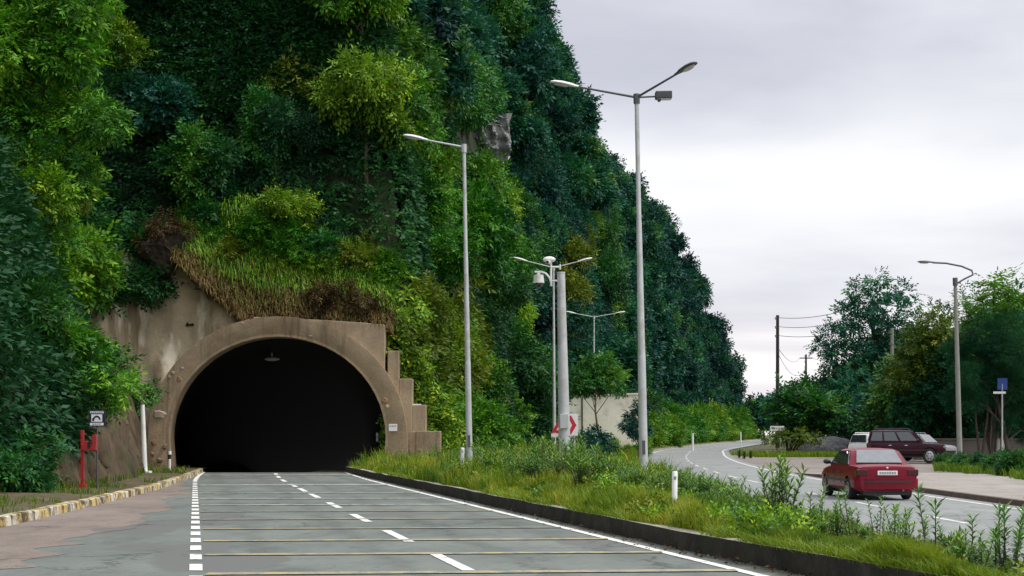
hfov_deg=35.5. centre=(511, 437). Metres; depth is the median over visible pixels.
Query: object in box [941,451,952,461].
roadside shrub
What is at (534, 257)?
hillside tree
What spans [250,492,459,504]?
worn marking
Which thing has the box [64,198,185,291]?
creepers
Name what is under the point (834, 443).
gravel heap
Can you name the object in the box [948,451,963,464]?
roadside shrub
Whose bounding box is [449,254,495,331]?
roadside shrub
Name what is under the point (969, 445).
boundary wall
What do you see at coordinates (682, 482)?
oleander
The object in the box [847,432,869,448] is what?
white offroader
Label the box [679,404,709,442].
roadside shrub
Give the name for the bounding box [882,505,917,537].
oleander
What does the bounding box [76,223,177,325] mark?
hillside tree
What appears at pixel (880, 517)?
oleander
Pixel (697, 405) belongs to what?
roadside shrub
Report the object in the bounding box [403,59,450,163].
hillside tree
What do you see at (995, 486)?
pavement
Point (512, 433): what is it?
roadside shrub
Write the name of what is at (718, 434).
roadside shrub
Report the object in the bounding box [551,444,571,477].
oleander
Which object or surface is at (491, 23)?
hillside tree
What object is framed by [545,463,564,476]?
oleander
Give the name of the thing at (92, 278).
hillside tree
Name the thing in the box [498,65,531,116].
hillside tree
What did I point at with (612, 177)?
hillside tree
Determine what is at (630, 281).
hillside tree
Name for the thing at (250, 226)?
roadside shrub
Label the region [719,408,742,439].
roadside shrub
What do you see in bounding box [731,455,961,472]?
parking lot
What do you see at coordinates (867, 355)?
broadleaf tree
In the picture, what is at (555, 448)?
oleander
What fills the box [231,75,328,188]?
hillside tree
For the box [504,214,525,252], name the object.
hillside tree
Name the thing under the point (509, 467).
oleander
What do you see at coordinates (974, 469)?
grass
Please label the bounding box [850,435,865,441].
rear window
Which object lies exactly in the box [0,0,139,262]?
broadleaf tree
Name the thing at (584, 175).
hillside tree
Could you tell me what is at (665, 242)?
hillside tree
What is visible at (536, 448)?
oleander
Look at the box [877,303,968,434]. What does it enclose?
broadleaf tree
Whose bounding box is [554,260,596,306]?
roadside shrub
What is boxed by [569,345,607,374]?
hillside tree
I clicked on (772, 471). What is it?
oleander
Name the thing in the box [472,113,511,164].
rock outcrop
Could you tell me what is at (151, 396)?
shrub
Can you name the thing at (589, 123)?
hillside tree
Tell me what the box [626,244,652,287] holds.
hillside tree
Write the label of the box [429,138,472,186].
hillside tree
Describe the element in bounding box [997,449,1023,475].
roadside shrub
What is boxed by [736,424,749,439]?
roadside shrub
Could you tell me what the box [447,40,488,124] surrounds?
hillside tree
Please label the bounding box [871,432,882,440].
side window
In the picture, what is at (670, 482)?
oleander
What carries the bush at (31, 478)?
on the pavement dirt
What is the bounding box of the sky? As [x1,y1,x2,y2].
[551,0,1023,434]
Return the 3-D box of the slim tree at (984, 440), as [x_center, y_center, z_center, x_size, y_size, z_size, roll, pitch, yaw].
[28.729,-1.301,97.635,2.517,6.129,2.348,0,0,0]
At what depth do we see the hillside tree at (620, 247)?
200.09 m
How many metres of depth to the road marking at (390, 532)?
27.36 m
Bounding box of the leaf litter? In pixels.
[346,473,824,575]
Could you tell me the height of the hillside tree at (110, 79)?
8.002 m
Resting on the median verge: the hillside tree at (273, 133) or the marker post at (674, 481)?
the marker post at (674, 481)
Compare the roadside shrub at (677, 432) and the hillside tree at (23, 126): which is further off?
the roadside shrub at (677, 432)
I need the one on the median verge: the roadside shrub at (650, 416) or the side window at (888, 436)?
the roadside shrub at (650, 416)
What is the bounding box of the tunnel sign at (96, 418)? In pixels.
[88,410,104,488]
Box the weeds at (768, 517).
[358,444,1023,575]
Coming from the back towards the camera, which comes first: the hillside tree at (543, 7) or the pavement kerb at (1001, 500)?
the hillside tree at (543, 7)
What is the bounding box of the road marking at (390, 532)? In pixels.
[189,472,767,575]
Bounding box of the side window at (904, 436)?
[896,432,916,440]
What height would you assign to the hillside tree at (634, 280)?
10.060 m
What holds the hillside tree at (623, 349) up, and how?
on the hill
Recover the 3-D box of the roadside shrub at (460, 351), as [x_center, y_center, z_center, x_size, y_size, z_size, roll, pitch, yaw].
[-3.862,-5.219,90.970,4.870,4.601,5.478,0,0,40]
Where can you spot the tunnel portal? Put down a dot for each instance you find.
(234, 400)
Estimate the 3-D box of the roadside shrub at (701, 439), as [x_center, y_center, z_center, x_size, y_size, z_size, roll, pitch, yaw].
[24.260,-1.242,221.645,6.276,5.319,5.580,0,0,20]
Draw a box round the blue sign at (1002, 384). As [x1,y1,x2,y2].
[993,378,1006,448]
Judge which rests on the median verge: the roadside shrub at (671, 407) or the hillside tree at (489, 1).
the roadside shrub at (671, 407)
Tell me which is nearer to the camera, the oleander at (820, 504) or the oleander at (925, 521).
the oleander at (925, 521)
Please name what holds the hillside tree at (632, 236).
on the hill
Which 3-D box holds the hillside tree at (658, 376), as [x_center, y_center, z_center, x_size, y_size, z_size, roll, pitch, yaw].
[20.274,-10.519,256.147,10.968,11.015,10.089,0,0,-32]
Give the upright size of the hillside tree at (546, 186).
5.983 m
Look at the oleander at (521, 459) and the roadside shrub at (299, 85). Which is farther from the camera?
the roadside shrub at (299, 85)
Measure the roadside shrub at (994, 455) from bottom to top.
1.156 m
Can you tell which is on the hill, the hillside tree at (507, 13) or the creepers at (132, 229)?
the hillside tree at (507, 13)
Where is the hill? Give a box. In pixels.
[0,0,706,488]
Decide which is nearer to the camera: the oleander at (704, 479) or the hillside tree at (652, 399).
the oleander at (704, 479)
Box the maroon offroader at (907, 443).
[867,428,946,463]
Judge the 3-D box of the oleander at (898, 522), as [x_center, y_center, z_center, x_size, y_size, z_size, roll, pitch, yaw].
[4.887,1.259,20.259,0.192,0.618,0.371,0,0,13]
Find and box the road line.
[649,440,1021,522]
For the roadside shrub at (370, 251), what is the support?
on the hill
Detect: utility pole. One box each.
[775,315,779,447]
[800,354,812,377]
[889,328,893,358]
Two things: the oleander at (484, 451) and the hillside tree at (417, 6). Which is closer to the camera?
the oleander at (484, 451)
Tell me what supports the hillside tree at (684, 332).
on the hill
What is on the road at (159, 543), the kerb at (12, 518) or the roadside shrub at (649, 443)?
the kerb at (12, 518)
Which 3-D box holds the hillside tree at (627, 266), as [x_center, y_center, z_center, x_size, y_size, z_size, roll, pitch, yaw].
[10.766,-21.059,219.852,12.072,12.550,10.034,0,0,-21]
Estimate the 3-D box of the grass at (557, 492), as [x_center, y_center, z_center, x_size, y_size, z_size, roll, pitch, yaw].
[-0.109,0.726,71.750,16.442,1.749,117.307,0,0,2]
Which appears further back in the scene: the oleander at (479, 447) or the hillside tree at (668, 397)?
the hillside tree at (668, 397)
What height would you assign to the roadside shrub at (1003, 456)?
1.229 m
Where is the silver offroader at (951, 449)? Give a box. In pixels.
[904,432,956,460]
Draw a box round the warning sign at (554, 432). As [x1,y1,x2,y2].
[551,422,570,436]
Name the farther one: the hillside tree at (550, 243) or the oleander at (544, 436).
the hillside tree at (550, 243)
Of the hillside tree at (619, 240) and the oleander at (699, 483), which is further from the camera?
the hillside tree at (619, 240)
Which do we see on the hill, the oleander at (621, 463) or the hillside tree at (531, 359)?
the hillside tree at (531, 359)
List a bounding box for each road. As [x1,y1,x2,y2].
[0,472,805,575]
[648,439,1023,572]
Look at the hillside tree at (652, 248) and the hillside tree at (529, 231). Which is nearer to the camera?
the hillside tree at (529, 231)
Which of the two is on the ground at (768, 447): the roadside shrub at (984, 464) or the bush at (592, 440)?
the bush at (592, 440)
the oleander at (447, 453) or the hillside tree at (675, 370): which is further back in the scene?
the hillside tree at (675, 370)
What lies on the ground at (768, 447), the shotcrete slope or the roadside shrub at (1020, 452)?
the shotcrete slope
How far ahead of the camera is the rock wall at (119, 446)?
56.79 m
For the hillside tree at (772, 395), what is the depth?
260.07 m
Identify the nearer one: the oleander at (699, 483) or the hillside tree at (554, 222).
the oleander at (699, 483)
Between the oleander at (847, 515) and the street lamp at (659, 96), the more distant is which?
the street lamp at (659, 96)
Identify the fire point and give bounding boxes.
[78,430,96,488]
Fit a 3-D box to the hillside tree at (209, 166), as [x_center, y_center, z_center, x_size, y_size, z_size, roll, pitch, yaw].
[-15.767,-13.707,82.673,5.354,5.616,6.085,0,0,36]
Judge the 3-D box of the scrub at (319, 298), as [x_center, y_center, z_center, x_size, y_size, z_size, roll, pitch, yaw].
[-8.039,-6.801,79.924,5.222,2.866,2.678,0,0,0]
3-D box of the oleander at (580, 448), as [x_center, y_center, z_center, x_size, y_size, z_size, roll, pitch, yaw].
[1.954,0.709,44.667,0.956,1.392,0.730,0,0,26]
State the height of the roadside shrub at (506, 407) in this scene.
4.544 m
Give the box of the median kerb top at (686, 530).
[350,467,950,575]
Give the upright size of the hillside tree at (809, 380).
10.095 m
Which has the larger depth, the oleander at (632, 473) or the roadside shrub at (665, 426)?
the roadside shrub at (665, 426)
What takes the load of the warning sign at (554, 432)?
on the median verge
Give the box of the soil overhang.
[136,227,190,277]
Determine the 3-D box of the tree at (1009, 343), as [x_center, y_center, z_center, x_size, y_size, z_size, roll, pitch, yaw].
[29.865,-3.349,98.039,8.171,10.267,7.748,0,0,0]
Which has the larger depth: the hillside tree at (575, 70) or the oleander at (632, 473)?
the hillside tree at (575, 70)
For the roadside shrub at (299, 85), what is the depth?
85.01 m
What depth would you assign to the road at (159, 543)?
26.18 m
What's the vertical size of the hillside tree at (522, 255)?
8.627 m
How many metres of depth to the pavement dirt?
41.63 m
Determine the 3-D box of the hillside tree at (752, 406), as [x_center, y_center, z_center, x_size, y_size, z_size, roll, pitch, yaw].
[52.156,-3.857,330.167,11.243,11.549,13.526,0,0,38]
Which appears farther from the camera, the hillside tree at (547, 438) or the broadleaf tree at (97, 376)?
the hillside tree at (547, 438)
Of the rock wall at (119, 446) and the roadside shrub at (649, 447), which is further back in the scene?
the roadside shrub at (649, 447)
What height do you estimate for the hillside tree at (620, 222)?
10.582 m
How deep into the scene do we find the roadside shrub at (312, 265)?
80.56 m
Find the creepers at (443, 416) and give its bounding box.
[371,289,465,452]
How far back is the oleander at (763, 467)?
26.75 m
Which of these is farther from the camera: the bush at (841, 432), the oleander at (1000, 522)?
the bush at (841, 432)
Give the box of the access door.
[642,440,644,453]
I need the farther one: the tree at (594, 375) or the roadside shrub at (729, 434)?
the roadside shrub at (729, 434)
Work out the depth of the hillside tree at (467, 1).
122.42 m
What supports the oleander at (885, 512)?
on the median verge
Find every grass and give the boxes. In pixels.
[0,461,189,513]
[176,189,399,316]
[349,439,1011,575]
[732,450,1023,479]
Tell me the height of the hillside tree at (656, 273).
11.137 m
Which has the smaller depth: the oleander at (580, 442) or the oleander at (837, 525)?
the oleander at (837, 525)
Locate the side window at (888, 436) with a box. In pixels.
[884,432,897,440]
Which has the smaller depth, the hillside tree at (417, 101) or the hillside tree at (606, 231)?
the hillside tree at (417, 101)
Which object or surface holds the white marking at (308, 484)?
on the road at (159, 543)
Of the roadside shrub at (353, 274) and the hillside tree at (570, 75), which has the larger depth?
the hillside tree at (570, 75)
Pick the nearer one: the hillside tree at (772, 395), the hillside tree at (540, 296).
the hillside tree at (540, 296)
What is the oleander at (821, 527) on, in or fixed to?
on the median verge
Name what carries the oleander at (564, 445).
on the median verge
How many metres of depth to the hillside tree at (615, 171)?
287.34 m
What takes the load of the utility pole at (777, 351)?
on the ground at (768, 447)
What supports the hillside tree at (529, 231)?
on the hill
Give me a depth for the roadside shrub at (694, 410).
231.85 m
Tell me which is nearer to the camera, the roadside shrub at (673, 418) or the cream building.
the cream building
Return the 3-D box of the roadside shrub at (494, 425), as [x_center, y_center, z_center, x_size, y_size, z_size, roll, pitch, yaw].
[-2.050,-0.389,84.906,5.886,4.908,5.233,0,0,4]
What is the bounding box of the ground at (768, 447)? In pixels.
[313,435,825,521]
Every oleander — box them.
[433,444,447,458]
[442,448,457,460]
[469,441,487,466]
[472,438,487,457]
[474,434,492,455]
[477,452,500,468]
[480,439,500,458]
[498,449,518,470]
[505,444,519,462]
[510,455,525,473]
[514,447,529,471]
[516,448,541,477]
[523,434,551,463]
[530,453,549,476]
[532,437,543,448]
[538,433,556,451]
[538,459,555,479]
[540,453,558,474]
[544,436,558,457]
[544,436,562,467]
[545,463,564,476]
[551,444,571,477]
[559,438,581,464]
[560,442,585,474]
[560,447,590,472]
[562,433,587,458]
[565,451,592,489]
[566,441,590,458]
[578,454,604,481]
[582,444,602,469]
[588,442,613,474]
[604,456,617,473]
[611,458,633,473]
[622,467,643,482]
[634,467,649,482]
[635,470,646,482]
[638,475,655,486]
[645,461,668,487]
[648,471,669,486]
[660,468,674,487]
[662,464,681,479]
[669,471,688,491]
[677,472,696,495]
[681,465,698,488]
[683,471,700,490]
[688,474,711,492]
[696,471,718,490]
[701,477,721,492]
[705,481,720,498]
[707,476,726,495]
[723,476,746,500]
[725,475,747,497]
[726,487,749,502]
[735,448,741,457]
[740,485,752,501]
[741,448,748,458]
[747,449,753,457]
[752,488,771,508]
[756,452,807,513]
[757,464,780,507]
[763,458,800,508]
[805,483,830,514]
[814,519,828,533]
[816,494,828,530]
[821,501,853,535]
[834,486,861,536]
[855,522,870,540]
[863,495,885,532]
[882,504,915,537]
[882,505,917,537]
[892,503,899,531]
[892,514,901,535]
[910,483,945,544]
[919,514,930,539]
[934,525,960,547]
[943,528,975,554]
[964,528,994,566]
[965,512,980,559]
[986,497,1023,570]
[987,500,1023,574]
[989,519,1003,567]
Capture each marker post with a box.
[168,450,170,469]
[460,448,464,462]
[672,471,677,498]
[692,433,693,450]
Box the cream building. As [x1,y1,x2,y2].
[569,393,646,447]
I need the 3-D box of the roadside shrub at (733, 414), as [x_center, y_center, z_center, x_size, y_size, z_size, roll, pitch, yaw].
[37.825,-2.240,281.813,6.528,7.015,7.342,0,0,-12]
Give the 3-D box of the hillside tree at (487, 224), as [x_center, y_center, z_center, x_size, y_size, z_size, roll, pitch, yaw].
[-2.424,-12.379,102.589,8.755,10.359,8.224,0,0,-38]
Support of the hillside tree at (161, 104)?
on the hill
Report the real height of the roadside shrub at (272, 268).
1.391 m
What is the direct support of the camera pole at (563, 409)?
on the median verge
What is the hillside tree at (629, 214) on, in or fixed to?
on the hill
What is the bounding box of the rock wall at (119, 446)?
[32,395,154,488]
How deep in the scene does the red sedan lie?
43.81 m
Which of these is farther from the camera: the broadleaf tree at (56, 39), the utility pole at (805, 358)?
the utility pole at (805, 358)
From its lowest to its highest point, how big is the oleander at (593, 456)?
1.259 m
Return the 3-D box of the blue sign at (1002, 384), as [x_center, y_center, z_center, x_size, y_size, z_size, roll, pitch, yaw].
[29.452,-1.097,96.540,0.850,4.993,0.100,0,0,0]
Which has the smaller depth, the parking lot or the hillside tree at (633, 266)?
the parking lot
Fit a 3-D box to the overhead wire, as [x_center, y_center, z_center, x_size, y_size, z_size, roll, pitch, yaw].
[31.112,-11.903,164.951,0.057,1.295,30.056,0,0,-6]
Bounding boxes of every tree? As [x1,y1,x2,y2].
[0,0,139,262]
[0,87,53,159]
[2,145,96,237]
[3,266,148,426]
[13,54,149,122]
[46,219,132,316]
[64,182,128,331]
[73,177,129,249]
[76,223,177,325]
[82,8,159,83]
[117,69,206,156]
[142,114,253,205]
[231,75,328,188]
[241,177,324,233]
[303,0,410,45]
[305,30,422,185]
[376,55,430,120]
[392,8,452,102]
[396,0,434,25]
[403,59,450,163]
[414,152,471,228]
[415,0,474,58]
[424,219,489,295]
[428,32,491,121]
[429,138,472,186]
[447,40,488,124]
[452,170,523,288]
[453,44,494,133]
[457,0,473,7]
[458,6,500,74]
[459,58,503,140]
[462,32,484,70]
[464,0,481,14]
[466,133,523,251]
[467,49,511,143]
[470,0,509,63]
[473,0,490,6]
[477,352,516,417]
[479,254,544,316]
[480,0,538,63]
[483,7,500,48]
[485,0,499,9]
[487,174,527,241]
[489,71,509,113]
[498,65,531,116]
[499,20,567,110]
[502,178,526,222]
[503,99,551,171]
[503,233,538,296]
[503,312,569,395]
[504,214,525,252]
[509,183,546,223]
[511,1,563,47]
[512,391,538,436]
[513,298,538,332]
[515,0,560,27]
[517,213,541,255]
[517,228,535,269]
[518,230,544,294]
[519,364,575,442]
[521,212,550,258]
[523,164,564,206]
[524,193,569,247]
[525,270,551,320]
[531,214,561,274]
[531,277,569,339]
[533,384,579,444]
[535,99,585,155]
[535,338,557,370]
[547,297,592,345]
[549,72,578,103]
[550,36,576,76]
[551,91,584,136]
[558,76,589,118]
[559,66,584,83]
[562,147,607,204]
[567,57,581,82]
[568,350,635,431]
[569,127,615,175]
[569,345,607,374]
[575,82,603,136]
[587,208,624,247]
[588,167,624,215]
[590,237,633,307]
[594,110,603,136]
[594,208,612,227]
[600,327,652,387]
[602,157,618,189]
[605,219,624,254]
[606,155,624,195]
[606,205,624,237]
[608,158,619,183]
[610,281,631,328]
[611,252,636,285]
[614,194,644,233]
[614,321,648,353]
[616,213,628,239]
[616,232,629,249]
[617,166,642,207]
[618,302,637,339]
[619,245,636,273]
[620,253,635,289]
[623,222,648,251]
[625,380,637,392]
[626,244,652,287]
[626,285,636,313]
[627,270,645,293]
[630,211,666,260]
[630,340,654,386]
[632,290,661,337]
[632,312,666,364]
[634,385,669,416]
[643,255,666,291]
[643,286,663,299]
[643,286,673,338]
[646,361,653,390]
[648,342,665,381]
[648,385,672,402]
[649,219,672,261]
[650,358,668,391]
[654,310,680,365]
[654,377,666,393]
[657,255,687,291]
[660,286,684,328]
[661,283,684,305]
[661,353,689,393]
[661,391,675,404]
[668,387,704,407]
[670,332,694,368]
[674,298,692,343]
[678,386,694,399]
[680,355,702,392]
[685,330,707,365]
[692,389,720,406]
[738,392,770,436]
[758,382,784,428]
[769,368,829,443]
[802,265,927,426]
[820,363,855,433]
[846,345,927,433]
[851,321,931,366]
[854,344,977,429]
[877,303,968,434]
[883,337,1023,437]
[905,280,983,332]
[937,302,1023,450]
[940,262,1023,453]
[952,278,1023,339]
[970,323,1023,413]
[972,367,994,453]
[974,373,1010,454]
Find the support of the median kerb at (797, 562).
on the road at (159, 543)
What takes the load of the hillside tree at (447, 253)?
on the hill
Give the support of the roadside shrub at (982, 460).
on the pavement
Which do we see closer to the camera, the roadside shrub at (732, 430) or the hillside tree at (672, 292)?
the roadside shrub at (732, 430)
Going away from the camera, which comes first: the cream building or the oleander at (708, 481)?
the oleander at (708, 481)
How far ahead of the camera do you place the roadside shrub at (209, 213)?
81.20 m
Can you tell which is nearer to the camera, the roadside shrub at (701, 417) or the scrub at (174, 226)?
the scrub at (174, 226)
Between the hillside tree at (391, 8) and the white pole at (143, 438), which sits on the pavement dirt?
the white pole at (143, 438)
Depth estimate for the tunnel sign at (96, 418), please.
47.00 m
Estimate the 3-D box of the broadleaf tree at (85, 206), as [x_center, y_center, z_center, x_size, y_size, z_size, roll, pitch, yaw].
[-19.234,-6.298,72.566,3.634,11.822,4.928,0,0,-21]
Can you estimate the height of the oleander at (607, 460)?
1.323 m
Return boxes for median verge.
[348,436,773,529]
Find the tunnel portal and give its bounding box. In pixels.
[148,316,440,471]
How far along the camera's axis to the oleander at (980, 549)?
16.96 m
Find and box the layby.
[0,483,194,568]
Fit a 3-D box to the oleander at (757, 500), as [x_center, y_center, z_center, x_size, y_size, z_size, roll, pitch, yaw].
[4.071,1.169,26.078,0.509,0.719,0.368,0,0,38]
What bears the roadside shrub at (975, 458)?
on the ground at (768, 447)
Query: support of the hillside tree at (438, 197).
on the hill
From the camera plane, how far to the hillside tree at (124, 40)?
84.51 m
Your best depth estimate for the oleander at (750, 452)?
113.92 m
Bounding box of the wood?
[601,143,748,409]
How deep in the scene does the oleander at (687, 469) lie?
33.33 m
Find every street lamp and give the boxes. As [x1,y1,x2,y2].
[403,134,472,460]
[513,257,591,443]
[550,61,697,468]
[566,311,624,354]
[917,260,972,453]
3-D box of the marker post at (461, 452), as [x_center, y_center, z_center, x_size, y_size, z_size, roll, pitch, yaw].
[-1.593,0.912,50.997,0.124,1.180,0.136,2,0,0]
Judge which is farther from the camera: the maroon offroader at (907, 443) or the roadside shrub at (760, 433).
the roadside shrub at (760, 433)
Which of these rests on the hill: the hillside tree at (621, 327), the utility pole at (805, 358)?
the hillside tree at (621, 327)
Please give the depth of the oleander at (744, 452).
111.93 m
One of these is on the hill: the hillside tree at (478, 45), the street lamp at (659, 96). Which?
the hillside tree at (478, 45)
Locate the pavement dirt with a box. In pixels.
[0,466,199,514]
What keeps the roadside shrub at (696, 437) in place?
on the median verge
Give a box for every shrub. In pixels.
[108,376,169,415]
[168,200,229,249]
[181,178,254,231]
[205,225,258,264]
[214,203,285,255]
[250,46,340,119]
[252,222,316,268]
[266,262,287,277]
[273,205,326,245]
[296,209,355,270]
[298,244,343,276]
[316,236,369,274]
[339,267,371,287]
[344,229,383,274]
[357,242,416,288]
[380,284,400,308]
[403,270,463,341]
[443,384,528,452]
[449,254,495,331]
[449,320,483,380]
[450,315,494,395]
[459,308,477,333]
[497,361,511,396]
[498,398,512,421]
[501,416,528,449]
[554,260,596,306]
[559,226,602,271]
[579,219,598,247]
[610,434,621,446]
[621,443,637,454]
[631,443,653,456]
[647,409,662,444]
[647,430,653,449]
[649,418,669,447]
[651,411,674,446]
[657,398,694,437]
[659,396,696,444]
[660,408,688,444]
[661,417,690,447]
[669,399,699,442]
[674,401,705,443]
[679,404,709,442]
[687,398,719,419]
[688,404,714,441]
[689,412,709,441]
[699,407,721,433]
[699,429,711,442]
[704,417,716,441]
[706,397,738,438]
[707,420,728,440]
[709,430,722,441]
[715,409,739,440]
[716,418,730,438]
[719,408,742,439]
[722,422,732,440]
[724,402,756,435]
[727,407,745,437]
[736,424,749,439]
[749,424,760,439]
[753,422,765,438]
[931,453,947,464]
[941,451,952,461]
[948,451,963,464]
[955,453,971,471]
[968,450,984,466]
[978,453,992,465]
[979,453,1000,473]
[988,451,1002,467]
[991,446,1012,455]
[991,451,1020,475]
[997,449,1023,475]
[1010,446,1023,470]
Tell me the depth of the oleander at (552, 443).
47.17 m
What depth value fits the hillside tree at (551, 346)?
158.16 m
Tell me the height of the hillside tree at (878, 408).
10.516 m
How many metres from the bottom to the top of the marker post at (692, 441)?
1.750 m
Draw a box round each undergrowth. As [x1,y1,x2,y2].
[0,0,533,467]
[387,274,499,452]
[479,8,730,439]
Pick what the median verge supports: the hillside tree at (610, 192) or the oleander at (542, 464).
the oleander at (542, 464)
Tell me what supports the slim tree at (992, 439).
on the ground at (768, 447)
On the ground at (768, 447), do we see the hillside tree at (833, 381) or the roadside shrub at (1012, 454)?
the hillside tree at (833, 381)
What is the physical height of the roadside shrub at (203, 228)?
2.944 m
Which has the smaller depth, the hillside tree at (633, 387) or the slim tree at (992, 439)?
the slim tree at (992, 439)
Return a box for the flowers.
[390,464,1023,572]
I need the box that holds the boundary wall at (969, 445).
[914,438,1023,459]
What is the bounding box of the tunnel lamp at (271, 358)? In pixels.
[265,352,278,360]
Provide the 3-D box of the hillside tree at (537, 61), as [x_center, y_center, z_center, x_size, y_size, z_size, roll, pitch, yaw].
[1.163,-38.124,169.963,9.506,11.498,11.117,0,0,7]
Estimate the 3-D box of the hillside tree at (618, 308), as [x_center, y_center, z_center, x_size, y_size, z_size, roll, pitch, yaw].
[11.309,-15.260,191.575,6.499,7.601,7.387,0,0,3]
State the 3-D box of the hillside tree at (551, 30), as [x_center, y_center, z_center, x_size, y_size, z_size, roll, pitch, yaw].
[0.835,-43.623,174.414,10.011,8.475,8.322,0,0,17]
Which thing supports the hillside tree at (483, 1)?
on the hill
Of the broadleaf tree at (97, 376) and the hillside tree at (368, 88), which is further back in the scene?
the hillside tree at (368, 88)
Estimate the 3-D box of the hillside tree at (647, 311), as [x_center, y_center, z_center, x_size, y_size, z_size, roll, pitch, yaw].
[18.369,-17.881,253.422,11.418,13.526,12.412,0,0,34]
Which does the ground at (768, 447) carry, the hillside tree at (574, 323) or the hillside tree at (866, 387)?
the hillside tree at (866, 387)
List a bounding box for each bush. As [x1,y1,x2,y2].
[0,422,77,492]
[570,423,621,457]
[616,397,656,454]
[752,370,857,451]
[760,426,826,451]
[807,373,867,439]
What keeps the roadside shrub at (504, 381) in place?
on the hill
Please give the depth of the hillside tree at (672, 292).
299.98 m
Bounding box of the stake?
[996,438,999,450]
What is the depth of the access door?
51.83 m
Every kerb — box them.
[0,468,202,527]
[345,467,940,575]
[654,438,774,450]
[796,473,1023,506]
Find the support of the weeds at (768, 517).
on the median verge
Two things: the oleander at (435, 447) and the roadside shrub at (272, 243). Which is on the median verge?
the oleander at (435, 447)
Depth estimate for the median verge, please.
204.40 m
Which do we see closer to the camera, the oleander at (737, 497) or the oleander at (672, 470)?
the oleander at (737, 497)
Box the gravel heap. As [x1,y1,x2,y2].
[798,436,849,451]
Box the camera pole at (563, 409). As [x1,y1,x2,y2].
[533,256,569,458]
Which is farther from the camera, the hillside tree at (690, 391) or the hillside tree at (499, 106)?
the hillside tree at (690, 391)
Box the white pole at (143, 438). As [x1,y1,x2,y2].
[140,405,151,472]
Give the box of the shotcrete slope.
[76,235,236,440]
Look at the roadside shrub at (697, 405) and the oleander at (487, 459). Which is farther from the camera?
the roadside shrub at (697, 405)
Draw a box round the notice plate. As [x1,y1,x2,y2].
[389,424,396,430]
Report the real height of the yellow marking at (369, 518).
0.001 m
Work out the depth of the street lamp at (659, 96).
51.91 m
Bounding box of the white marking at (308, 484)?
[231,484,386,484]
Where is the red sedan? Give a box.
[822,448,917,498]
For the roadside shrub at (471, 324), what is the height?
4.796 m
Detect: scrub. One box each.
[130,204,200,252]
[300,274,401,323]
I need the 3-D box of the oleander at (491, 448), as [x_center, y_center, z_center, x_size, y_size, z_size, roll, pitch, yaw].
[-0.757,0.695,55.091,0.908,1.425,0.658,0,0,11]
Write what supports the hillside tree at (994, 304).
on the ground at (768, 447)
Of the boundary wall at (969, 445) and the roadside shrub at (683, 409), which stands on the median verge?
the roadside shrub at (683, 409)
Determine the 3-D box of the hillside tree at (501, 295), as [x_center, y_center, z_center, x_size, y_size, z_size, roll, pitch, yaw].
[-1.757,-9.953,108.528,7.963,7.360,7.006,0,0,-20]
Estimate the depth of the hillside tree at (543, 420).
122.41 m
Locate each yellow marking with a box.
[201,510,560,528]
[204,538,736,574]
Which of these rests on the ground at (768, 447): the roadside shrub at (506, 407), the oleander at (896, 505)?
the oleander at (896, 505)
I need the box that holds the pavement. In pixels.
[808,473,1023,499]
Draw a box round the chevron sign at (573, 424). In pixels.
[569,412,577,447]
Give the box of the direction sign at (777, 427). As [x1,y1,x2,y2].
[770,423,783,450]
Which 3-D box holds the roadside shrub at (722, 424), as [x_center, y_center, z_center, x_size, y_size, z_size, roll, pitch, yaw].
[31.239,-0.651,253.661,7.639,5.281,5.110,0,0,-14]
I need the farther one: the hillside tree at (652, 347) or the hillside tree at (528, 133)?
the hillside tree at (652, 347)
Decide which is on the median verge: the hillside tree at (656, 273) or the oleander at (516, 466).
the oleander at (516, 466)
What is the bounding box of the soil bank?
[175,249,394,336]
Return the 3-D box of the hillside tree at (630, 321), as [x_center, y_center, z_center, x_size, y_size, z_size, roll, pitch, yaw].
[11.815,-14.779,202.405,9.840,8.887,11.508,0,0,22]
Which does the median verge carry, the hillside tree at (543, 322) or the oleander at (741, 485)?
the oleander at (741, 485)
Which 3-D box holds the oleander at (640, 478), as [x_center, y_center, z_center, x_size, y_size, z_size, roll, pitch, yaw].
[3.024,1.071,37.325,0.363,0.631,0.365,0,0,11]
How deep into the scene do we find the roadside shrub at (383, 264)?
81.14 m
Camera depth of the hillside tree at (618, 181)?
294.96 m
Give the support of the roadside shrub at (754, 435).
on the median verge
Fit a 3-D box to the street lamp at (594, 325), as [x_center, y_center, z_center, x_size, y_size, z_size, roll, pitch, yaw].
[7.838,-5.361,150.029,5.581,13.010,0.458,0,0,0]
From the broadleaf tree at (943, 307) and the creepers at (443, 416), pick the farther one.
the broadleaf tree at (943, 307)

